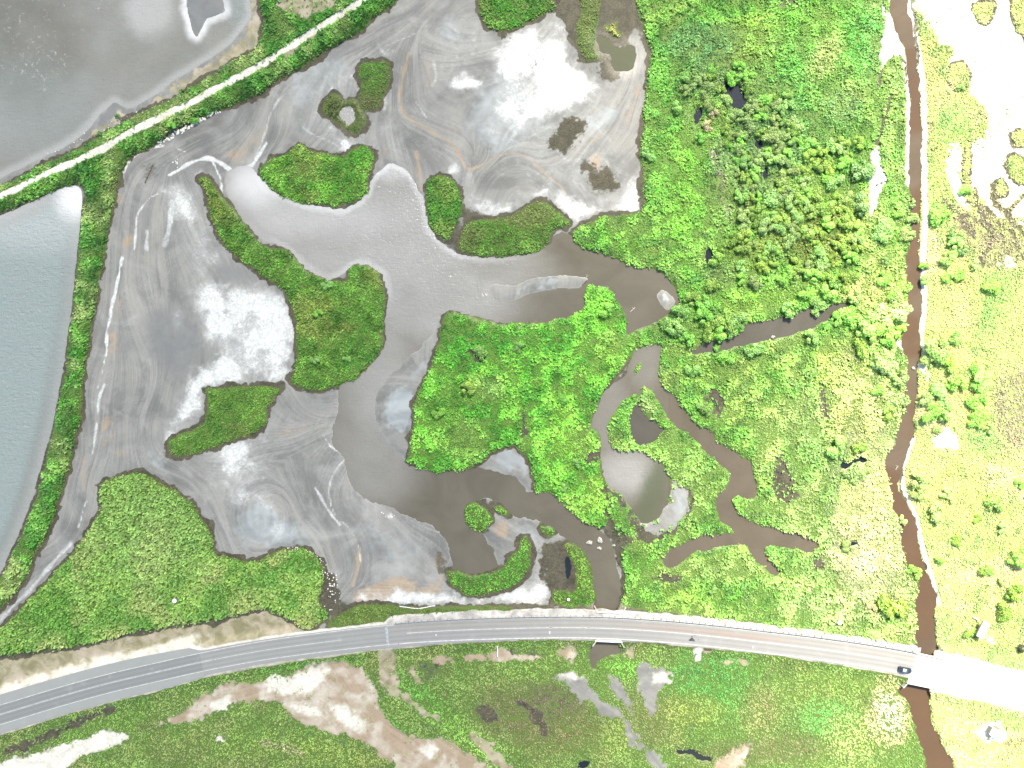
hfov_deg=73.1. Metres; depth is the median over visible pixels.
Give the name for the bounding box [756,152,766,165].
bush
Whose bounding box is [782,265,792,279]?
bush
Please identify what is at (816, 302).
tree
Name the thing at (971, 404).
tree
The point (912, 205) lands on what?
bush
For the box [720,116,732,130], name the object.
bush
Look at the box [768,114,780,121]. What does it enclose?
bush
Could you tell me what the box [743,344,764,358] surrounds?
tree
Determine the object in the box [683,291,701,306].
tree
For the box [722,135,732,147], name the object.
bush
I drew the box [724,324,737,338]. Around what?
tree
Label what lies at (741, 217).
bush
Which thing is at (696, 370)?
bush
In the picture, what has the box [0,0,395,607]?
marsh grass
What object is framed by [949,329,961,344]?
bush
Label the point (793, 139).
bush
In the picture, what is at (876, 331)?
tree
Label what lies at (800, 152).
bush
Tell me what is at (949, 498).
bush
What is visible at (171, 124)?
bush
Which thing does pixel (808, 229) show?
bush
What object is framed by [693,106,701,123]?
pool
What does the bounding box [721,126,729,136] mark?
bush
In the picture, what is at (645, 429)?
pool
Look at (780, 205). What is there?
bush
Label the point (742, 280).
bush
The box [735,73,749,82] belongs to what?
bush
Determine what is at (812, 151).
bush
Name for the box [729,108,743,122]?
tree
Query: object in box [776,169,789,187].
tree
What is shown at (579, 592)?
marsh grass
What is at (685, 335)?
tree
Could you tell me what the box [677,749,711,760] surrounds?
pool
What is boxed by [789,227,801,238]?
bush
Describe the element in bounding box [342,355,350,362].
bush
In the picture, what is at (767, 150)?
bush
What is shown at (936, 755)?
river
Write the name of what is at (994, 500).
tree
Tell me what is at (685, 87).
bush
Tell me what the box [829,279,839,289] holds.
bush
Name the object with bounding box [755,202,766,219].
bush
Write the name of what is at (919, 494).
tree
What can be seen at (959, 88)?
bush
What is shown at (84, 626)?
marsh grass
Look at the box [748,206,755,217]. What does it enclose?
bush
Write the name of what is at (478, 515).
marsh grass
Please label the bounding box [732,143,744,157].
bush
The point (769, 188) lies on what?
bush
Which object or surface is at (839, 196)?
bush
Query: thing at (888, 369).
tree
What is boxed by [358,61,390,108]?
marsh grass
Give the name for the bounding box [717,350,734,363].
bush
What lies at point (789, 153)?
bush
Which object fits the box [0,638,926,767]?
marsh grass
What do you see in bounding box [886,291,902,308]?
tree
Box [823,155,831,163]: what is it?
bush
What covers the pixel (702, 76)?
bush
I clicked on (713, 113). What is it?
bush
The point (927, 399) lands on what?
tree
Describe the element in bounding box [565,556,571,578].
pool
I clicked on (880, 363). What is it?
tree
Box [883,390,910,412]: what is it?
tree
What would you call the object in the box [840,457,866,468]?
pool
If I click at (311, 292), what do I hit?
marsh grass
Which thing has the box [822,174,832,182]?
bush
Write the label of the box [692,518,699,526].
bush
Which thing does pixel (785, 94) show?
bush
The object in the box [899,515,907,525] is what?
bush
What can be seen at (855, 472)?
tree
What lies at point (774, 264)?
bush
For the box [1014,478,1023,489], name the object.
bush
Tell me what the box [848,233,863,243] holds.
bush
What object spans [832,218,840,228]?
bush
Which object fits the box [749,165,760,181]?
tree
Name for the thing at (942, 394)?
tree
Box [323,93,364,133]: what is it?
marsh grass
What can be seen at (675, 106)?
bush
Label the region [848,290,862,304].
tree
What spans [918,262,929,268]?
bush
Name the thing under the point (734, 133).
bush
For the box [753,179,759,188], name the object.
bush
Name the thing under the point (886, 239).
tree
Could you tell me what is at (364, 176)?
marsh grass
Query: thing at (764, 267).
bush
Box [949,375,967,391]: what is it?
tree
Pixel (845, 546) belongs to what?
bush
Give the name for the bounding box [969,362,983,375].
tree
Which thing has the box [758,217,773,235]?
bush
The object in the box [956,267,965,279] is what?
bush
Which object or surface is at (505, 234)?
marsh grass
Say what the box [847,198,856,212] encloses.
bush
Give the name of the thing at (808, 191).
bush
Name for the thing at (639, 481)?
creek
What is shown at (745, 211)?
bush
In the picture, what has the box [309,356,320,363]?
bush
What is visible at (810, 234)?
tree
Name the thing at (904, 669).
car
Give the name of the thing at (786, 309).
tree
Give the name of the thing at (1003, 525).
bush
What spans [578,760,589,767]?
pool
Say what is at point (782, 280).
bush
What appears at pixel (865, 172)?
tree
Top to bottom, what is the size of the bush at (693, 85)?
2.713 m
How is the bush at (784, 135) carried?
on the ground at (188, 310)
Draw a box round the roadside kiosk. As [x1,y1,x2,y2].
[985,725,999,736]
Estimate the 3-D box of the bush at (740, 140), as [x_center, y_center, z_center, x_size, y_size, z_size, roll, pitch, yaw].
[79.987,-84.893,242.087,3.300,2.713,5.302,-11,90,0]
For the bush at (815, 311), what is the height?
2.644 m
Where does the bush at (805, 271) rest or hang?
on the ground at (188, 310)
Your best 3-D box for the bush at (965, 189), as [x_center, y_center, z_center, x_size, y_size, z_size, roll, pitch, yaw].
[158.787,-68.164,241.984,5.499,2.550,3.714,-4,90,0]
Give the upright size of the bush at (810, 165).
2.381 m
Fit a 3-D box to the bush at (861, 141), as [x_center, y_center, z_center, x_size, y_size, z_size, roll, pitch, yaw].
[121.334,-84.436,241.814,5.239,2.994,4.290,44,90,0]
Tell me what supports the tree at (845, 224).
on the ground at (188, 310)
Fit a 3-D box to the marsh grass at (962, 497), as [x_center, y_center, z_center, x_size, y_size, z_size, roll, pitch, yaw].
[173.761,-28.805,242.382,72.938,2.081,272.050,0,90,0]
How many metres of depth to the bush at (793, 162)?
241.67 m
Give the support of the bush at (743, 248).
on the ground at (188, 310)
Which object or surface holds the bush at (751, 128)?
on the ground at (188, 310)
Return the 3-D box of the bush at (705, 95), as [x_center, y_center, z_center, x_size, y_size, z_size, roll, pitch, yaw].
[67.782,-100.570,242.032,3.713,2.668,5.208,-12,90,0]
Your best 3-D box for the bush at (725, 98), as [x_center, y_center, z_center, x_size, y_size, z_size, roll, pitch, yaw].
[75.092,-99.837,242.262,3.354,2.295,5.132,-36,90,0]
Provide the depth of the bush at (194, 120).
241.94 m
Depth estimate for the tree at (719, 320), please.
240.71 m
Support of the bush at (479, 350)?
on the ground at (188, 310)
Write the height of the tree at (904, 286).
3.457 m
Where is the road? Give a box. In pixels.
[0,617,1023,733]
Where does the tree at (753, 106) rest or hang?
on the ground at (188, 310)
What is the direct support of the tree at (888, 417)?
on the ground at (188, 310)
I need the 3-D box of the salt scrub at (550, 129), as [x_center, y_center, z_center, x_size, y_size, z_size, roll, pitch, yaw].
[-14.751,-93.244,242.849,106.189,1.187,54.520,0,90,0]
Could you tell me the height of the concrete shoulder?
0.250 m
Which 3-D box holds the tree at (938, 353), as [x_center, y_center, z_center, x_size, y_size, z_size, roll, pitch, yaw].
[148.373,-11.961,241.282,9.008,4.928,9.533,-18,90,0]
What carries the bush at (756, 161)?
on the ground at (188, 310)
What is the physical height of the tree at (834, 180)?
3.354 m
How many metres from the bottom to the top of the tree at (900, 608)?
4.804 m
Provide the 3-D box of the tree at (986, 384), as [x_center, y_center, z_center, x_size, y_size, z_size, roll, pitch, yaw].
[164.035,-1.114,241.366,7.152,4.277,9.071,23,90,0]
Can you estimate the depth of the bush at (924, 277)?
241.49 m
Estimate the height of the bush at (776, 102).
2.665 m
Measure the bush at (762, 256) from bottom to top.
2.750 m
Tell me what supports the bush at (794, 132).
on the ground at (188, 310)
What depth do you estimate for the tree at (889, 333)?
240.17 m
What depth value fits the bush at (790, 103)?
240.78 m
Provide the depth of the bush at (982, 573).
241.53 m
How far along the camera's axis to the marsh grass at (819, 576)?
242.37 m
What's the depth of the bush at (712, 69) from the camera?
241.55 m
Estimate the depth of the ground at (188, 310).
242.95 m
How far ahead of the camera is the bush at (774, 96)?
241.77 m
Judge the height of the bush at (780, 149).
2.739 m
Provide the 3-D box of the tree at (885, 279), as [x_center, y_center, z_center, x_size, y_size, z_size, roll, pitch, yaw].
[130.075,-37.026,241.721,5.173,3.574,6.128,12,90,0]
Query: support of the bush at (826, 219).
on the ground at (188, 310)
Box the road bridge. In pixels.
[901,646,945,694]
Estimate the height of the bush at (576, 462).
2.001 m
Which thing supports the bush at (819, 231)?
on the ground at (188, 310)
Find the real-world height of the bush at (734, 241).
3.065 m
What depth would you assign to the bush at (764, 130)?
241.80 m
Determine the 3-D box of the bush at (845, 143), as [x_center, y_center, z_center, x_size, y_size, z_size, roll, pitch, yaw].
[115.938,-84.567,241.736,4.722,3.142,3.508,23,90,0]
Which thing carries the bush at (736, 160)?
on the ground at (188, 310)
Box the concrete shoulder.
[387,608,920,652]
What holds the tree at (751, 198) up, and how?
on the ground at (188, 310)
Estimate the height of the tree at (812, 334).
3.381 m
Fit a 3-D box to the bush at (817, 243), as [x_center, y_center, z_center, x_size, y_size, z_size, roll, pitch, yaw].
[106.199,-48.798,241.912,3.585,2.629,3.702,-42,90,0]
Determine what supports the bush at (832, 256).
on the ground at (188, 310)
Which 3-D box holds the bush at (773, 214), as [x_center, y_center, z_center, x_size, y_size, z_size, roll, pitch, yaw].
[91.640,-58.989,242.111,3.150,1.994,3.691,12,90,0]
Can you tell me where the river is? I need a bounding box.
[885,0,953,767]
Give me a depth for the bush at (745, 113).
241.61 m
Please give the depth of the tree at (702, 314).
240.54 m
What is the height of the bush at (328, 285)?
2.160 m
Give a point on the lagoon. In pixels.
(382, 226)
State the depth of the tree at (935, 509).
240.85 m
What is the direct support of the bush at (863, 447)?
on the ground at (188, 310)
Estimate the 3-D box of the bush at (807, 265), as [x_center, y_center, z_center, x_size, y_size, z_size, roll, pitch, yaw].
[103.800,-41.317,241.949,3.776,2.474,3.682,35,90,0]
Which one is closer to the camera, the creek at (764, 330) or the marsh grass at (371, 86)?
the marsh grass at (371, 86)
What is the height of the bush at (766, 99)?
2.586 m
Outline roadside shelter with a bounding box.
[967,616,989,638]
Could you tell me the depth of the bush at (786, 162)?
241.05 m
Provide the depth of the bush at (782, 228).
241.12 m
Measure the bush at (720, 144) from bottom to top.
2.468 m
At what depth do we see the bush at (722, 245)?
241.50 m
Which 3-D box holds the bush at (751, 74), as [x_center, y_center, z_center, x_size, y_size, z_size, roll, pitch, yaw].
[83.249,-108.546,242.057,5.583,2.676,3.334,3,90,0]
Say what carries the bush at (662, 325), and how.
on the ground at (188, 310)
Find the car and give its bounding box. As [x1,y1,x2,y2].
[898,666,911,672]
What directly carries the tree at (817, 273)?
on the ground at (188, 310)
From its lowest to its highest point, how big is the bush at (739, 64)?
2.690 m
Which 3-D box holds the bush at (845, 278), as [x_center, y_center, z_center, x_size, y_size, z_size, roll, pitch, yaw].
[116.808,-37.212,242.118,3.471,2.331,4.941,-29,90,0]
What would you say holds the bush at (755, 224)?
on the ground at (188, 310)
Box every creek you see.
[590,344,818,575]
[690,302,848,353]
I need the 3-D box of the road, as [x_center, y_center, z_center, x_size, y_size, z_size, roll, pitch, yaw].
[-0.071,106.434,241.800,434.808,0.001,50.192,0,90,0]
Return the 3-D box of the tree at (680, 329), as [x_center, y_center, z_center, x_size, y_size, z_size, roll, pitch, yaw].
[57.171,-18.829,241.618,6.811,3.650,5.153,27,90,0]
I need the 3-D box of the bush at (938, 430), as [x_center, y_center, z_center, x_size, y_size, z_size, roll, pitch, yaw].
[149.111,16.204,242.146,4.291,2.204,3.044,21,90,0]
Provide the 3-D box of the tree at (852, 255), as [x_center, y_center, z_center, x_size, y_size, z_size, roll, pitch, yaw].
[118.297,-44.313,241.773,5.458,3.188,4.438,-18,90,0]
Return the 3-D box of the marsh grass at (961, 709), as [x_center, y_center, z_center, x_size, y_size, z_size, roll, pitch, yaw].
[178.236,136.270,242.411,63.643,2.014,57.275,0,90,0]
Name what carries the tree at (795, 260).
on the ground at (188, 310)
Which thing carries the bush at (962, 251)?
on the ground at (188, 310)
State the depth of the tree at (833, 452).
240.30 m
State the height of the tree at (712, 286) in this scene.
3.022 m
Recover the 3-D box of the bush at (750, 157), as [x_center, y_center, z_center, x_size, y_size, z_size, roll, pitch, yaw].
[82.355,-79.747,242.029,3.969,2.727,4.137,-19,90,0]
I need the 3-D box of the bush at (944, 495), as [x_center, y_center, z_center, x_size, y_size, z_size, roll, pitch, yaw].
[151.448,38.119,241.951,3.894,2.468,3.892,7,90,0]
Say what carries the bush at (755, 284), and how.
on the ground at (188, 310)
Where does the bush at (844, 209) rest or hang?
on the ground at (188, 310)
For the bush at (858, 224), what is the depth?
240.81 m
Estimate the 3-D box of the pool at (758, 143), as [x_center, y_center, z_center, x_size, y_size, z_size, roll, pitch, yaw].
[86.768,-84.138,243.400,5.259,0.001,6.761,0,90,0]
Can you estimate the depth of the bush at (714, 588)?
241.75 m
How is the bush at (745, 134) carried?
on the ground at (188, 310)
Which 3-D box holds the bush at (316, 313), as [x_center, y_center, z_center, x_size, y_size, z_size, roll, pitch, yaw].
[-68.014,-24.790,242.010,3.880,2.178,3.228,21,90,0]
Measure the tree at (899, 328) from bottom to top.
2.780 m
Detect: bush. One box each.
[166,122,175,128]
[188,117,199,124]
[218,65,226,72]
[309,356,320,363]
[312,309,323,316]
[321,280,333,290]
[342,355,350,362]
[431,407,445,419]
[473,345,487,360]
[513,341,523,353]
[557,393,568,403]
[561,482,566,491]
[572,458,579,468]
[639,146,654,160]
[658,319,671,329]
[671,100,681,114]
[679,84,691,96]
[680,71,689,82]
[684,364,701,376]
[690,78,702,89]
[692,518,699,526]
[694,133,704,142]
[695,73,706,80]
[700,89,710,102]
[702,80,713,90]
[702,120,712,132]
[703,99,716,111]
[706,72,716,81]
[708,63,718,73]
[708,109,719,119]
[708,252,724,266]
[709,584,716,594]
[713,344,720,352]
[714,85,725,92]
[716,140,724,152]
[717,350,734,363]
[718,237,732,252]
[719,94,731,105]
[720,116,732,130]
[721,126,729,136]
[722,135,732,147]
[724,71,737,86]
[727,129,740,139]
[727,143,733,151]
[729,230,743,245]
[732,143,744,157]
[732,157,740,166]
[732,166,740,176]
[733,61,745,70]
[734,188,749,203]
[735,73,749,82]
[735,241,752,254]
[736,135,745,147]
[737,213,750,231]
[737,273,746,285]
[738,207,750,215]
[739,130,748,139]
[740,155,751,169]
[740,171,751,186]
[741,112,750,122]
[742,151,752,161]
[743,70,757,77]
[743,80,755,94]
[743,183,754,191]
[744,116,758,134]
[746,240,757,247]
[748,158,759,168]
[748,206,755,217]
[748,274,762,290]
[751,212,760,227]
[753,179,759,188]
[754,127,768,136]
[755,103,767,112]
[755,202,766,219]
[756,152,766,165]
[756,191,761,201]
[757,247,768,261]
[757,261,769,273]
[758,94,772,104]
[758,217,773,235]
[761,129,779,143]
[764,147,771,157]
[764,184,772,194]
[768,93,777,100]
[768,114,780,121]
[769,98,781,108]
[769,259,778,266]
[770,121,778,131]
[770,211,777,218]
[772,105,785,116]
[772,222,786,235]
[774,141,784,153]
[775,178,785,193]
[775,189,789,202]
[775,201,784,208]
[775,275,788,287]
[777,131,790,141]
[778,99,794,110]
[779,156,790,166]
[780,117,786,125]
[782,89,792,97]
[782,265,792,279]
[783,148,792,156]
[783,185,795,196]
[783,233,798,248]
[786,114,804,132]
[786,122,798,135]
[786,165,800,175]
[786,221,796,228]
[788,136,796,144]
[789,183,804,204]
[789,209,803,223]
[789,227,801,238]
[790,158,797,165]
[791,266,803,280]
[796,135,804,146]
[797,147,803,156]
[798,176,810,189]
[799,187,812,197]
[799,196,810,212]
[803,148,815,161]
[803,204,818,218]
[803,268,810,280]
[804,224,813,232]
[805,260,813,269]
[806,161,814,172]
[810,240,821,248]
[810,306,825,317]
[813,157,825,172]
[813,227,823,237]
[816,146,829,155]
[816,259,830,271]
[821,157,835,175]
[821,214,834,231]
[821,230,827,239]
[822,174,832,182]
[822,200,835,206]
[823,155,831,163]
[827,202,842,214]
[827,252,837,261]
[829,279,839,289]
[831,260,840,267]
[831,311,842,326]
[832,192,845,204]
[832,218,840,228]
[837,136,850,147]
[837,149,846,155]
[837,156,853,169]
[838,233,854,242]
[838,272,850,284]
[840,206,849,214]
[840,244,851,254]
[842,190,853,204]
[842,286,850,292]
[842,539,853,553]
[844,152,852,157]
[845,206,856,223]
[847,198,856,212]
[847,270,860,280]
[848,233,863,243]
[851,441,867,453]
[852,242,865,252]
[853,136,865,149]
[854,219,864,235]
[865,603,877,613]
[870,385,884,395]
[880,339,895,348]
[882,257,888,264]
[891,210,902,217]
[899,227,909,240]
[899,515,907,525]
[905,212,919,222]
[906,564,922,579]
[907,231,916,240]
[909,198,915,208]
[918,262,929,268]
[921,274,930,285]
[932,425,944,434]
[934,556,945,564]
[940,488,950,497]
[946,496,954,503]
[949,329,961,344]
[951,534,960,546]
[956,85,964,90]
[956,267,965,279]
[957,246,968,254]
[958,184,973,194]
[963,627,976,638]
[970,260,978,269]
[973,512,982,522]
[978,567,987,575]
[980,398,987,405]
[985,564,997,574]
[986,423,994,434]
[998,520,1007,533]
[999,578,1006,585]
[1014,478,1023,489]
[1017,644,1023,652]
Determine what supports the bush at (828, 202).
on the ground at (188, 310)
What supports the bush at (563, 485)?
on the ground at (188, 310)
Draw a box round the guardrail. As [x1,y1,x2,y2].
[394,615,918,652]
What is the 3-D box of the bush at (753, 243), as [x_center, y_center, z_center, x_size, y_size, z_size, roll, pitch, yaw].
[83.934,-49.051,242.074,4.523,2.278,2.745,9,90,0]
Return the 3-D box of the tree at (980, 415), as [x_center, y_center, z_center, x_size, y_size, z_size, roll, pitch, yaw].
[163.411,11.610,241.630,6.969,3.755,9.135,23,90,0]
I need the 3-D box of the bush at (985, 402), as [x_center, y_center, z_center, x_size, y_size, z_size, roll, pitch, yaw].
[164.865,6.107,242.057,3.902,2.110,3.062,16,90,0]
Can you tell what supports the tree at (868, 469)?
on the ground at (188, 310)
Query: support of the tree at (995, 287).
on the ground at (188, 310)
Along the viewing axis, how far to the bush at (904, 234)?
241.66 m
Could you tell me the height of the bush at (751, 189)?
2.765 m
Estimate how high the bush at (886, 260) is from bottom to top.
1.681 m
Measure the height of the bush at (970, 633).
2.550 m
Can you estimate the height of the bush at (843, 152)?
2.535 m
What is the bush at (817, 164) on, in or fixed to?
on the ground at (188, 310)
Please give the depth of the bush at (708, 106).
240.94 m
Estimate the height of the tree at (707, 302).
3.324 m
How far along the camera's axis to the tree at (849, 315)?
241.00 m
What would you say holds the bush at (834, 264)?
on the ground at (188, 310)
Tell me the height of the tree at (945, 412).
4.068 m
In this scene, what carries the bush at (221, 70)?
on the ground at (188, 310)
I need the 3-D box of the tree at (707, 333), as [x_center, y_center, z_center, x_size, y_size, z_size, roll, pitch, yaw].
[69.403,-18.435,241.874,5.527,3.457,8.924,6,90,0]
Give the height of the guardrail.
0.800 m
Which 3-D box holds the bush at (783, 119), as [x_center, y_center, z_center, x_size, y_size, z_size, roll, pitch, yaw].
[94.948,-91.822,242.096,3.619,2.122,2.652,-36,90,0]
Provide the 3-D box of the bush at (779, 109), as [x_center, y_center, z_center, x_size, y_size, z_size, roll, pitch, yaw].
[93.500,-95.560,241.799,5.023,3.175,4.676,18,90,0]
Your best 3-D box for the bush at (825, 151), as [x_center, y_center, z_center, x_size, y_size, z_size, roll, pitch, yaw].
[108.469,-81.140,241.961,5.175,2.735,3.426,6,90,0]
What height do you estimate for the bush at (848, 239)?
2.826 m
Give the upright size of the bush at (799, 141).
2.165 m
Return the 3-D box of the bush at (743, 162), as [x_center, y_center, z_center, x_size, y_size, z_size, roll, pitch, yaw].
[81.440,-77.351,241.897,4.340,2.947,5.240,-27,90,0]
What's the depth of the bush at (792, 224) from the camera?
241.23 m
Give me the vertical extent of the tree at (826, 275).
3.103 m
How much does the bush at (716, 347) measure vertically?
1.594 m
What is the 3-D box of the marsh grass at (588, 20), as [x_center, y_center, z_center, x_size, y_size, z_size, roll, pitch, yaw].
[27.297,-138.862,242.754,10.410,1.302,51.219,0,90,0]
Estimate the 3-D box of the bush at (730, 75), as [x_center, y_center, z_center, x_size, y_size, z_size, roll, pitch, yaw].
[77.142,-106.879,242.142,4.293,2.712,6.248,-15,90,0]
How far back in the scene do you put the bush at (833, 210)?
241.14 m
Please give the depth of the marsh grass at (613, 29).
242.80 m
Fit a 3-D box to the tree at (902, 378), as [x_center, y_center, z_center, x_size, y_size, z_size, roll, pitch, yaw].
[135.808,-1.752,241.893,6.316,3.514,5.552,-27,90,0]
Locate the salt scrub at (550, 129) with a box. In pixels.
[320,41,620,195]
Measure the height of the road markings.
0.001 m
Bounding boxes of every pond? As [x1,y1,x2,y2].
[0,0,251,177]
[0,186,81,569]
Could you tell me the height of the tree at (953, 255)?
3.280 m
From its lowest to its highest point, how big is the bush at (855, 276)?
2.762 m
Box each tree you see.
[461,381,475,394]
[599,302,613,318]
[662,317,682,328]
[665,323,685,335]
[671,303,692,319]
[679,332,694,346]
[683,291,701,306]
[694,309,713,323]
[695,294,712,310]
[696,401,712,416]
[702,320,716,341]
[705,278,721,292]
[713,314,734,331]
[714,325,726,342]
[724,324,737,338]
[726,312,748,329]
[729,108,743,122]
[736,259,747,274]
[738,228,751,242]
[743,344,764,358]
[744,98,760,115]
[744,192,756,205]
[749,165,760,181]
[752,112,766,121]
[762,188,778,207]
[764,151,784,165]
[764,240,778,252]
[771,213,790,225]
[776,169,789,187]
[782,302,794,318]
[785,195,797,210]
[790,257,801,268]
[795,165,811,177]
[798,288,814,300]
[799,225,814,240]
[801,138,818,152]
[804,268,822,281]
[804,329,818,343]
[810,296,826,308]
[811,186,822,202]
[811,246,829,267]
[813,203,831,220]
[820,271,837,285]
[820,284,837,301]
[826,137,845,153]
[826,174,844,189]
[826,434,846,458]
[831,233,846,249]
[836,305,861,329]
[840,213,853,231]
[842,462,867,483]
[843,251,858,262]
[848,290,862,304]
[849,160,876,181]
[852,191,870,215]
[852,335,868,358]
[856,310,879,336]
[857,461,872,473]
[863,323,885,341]
[870,216,893,241]
[870,322,896,342]
[870,349,894,368]
[872,357,898,377]
[874,303,912,326]
[876,231,891,244]
[877,270,891,285]
[878,593,908,619]
[882,406,894,421]
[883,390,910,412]
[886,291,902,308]
[887,278,912,300]
[891,370,908,387]
[895,325,906,337]
[910,470,929,491]
[910,483,924,500]
[920,355,939,367]
[920,392,931,404]
[922,402,941,422]
[925,338,951,362]
[929,502,944,524]
[930,204,951,226]
[930,382,952,409]
[939,356,956,372]
[939,403,954,420]
[940,249,957,267]
[941,269,961,284]
[947,232,963,240]
[947,237,963,249]
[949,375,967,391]
[966,398,980,408]
[968,404,990,428]
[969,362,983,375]
[970,382,985,402]
[974,366,991,393]
[982,280,1000,294]
[984,493,1004,511]
[997,601,1012,622]
[1005,583,1023,600]
[1007,547,1023,566]
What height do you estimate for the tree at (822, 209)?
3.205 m
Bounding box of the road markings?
[0,617,914,724]
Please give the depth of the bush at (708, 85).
241.55 m
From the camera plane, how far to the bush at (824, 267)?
241.14 m
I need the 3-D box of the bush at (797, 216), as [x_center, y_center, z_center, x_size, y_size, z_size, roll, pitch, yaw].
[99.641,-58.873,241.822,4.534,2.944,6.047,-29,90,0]
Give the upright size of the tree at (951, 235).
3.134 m
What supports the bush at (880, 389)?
on the ground at (188, 310)
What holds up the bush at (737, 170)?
on the ground at (188, 310)
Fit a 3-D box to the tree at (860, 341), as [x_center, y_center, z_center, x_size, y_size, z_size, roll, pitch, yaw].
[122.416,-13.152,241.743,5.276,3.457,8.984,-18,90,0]
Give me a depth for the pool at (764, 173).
243.40 m
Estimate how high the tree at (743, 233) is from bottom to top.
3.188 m
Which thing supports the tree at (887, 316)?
on the ground at (188, 310)
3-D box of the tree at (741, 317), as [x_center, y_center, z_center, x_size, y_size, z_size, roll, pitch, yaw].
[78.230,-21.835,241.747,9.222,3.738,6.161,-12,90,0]
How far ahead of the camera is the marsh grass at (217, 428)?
242.47 m
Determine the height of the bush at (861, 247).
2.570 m
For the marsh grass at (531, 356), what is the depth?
242.38 m
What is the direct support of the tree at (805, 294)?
on the ground at (188, 310)
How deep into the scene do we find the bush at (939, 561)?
241.60 m
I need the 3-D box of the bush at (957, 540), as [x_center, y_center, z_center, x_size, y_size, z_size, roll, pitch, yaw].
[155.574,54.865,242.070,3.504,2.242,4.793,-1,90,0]
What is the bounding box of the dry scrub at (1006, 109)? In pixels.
[916,0,1023,284]
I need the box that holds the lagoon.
[225,163,678,667]
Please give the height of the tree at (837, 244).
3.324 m
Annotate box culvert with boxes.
[592,605,625,647]
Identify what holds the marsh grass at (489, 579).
on the ground at (188, 310)
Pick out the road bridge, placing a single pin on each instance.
(914, 681)
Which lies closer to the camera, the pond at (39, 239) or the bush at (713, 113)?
the bush at (713, 113)
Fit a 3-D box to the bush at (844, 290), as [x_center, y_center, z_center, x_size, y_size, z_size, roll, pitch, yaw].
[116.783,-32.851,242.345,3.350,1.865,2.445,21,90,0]
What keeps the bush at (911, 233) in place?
on the ground at (188, 310)
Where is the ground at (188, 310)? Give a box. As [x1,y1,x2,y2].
[0,0,1023,767]
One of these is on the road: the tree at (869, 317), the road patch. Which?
the road patch
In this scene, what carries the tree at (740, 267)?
on the ground at (188, 310)
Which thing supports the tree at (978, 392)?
on the ground at (188, 310)
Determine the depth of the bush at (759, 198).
241.61 m
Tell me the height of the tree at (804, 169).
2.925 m
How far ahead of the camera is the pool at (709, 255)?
243.40 m
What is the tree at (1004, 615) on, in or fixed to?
on the ground at (188, 310)
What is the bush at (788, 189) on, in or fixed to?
on the ground at (188, 310)
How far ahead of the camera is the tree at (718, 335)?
240.81 m
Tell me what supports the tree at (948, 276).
on the ground at (188, 310)
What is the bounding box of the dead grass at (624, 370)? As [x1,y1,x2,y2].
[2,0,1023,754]
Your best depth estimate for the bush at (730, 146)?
241.71 m
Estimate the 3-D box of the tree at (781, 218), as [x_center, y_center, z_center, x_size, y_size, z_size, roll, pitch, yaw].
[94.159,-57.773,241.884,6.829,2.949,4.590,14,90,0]
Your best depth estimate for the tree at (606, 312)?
240.94 m
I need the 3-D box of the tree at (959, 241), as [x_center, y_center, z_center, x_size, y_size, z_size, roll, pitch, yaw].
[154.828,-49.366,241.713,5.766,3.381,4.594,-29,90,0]
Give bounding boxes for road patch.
[385,626,388,646]
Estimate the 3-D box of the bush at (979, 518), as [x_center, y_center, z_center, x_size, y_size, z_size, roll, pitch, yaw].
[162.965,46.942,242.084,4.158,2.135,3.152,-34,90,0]
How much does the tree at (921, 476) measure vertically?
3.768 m
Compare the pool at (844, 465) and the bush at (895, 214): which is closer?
the bush at (895, 214)
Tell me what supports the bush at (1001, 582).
on the ground at (188, 310)
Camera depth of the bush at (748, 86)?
241.62 m
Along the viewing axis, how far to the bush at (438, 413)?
241.50 m
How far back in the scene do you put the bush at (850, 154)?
241.46 m
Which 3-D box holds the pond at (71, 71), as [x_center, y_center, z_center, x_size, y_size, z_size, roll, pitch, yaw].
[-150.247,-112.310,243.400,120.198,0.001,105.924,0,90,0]
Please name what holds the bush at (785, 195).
on the ground at (188, 310)
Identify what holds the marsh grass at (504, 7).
on the ground at (188, 310)
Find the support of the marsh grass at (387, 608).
on the ground at (188, 310)
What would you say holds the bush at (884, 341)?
on the ground at (188, 310)
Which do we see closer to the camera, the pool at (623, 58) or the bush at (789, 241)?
the bush at (789, 241)
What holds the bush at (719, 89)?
on the ground at (188, 310)
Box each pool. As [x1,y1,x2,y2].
[339,106,354,125]
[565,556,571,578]
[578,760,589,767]
[596,35,636,71]
[629,402,663,445]
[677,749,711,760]
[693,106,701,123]
[705,249,712,262]
[723,80,746,109]
[755,140,762,148]
[762,168,767,179]
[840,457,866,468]
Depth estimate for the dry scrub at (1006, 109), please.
242.56 m
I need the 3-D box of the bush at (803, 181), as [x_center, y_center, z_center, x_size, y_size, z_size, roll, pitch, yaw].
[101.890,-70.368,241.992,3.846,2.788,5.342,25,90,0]
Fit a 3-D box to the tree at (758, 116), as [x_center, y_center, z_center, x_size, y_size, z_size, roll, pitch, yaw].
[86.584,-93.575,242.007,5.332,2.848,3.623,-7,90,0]
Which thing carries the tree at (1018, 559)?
on the ground at (188, 310)
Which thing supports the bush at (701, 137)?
on the ground at (188, 310)
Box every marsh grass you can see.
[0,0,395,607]
[0,472,327,656]
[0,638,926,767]
[169,385,278,456]
[198,177,386,391]
[259,143,374,208]
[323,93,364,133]
[326,603,582,627]
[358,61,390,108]
[406,284,634,527]
[425,175,462,239]
[446,535,530,596]
[457,200,569,257]
[464,502,492,531]
[479,0,563,30]
[553,542,595,608]
[572,0,919,646]
[576,0,600,61]
[604,21,620,38]
[903,0,1023,671]
[929,692,1023,767]
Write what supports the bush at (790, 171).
on the ground at (188, 310)

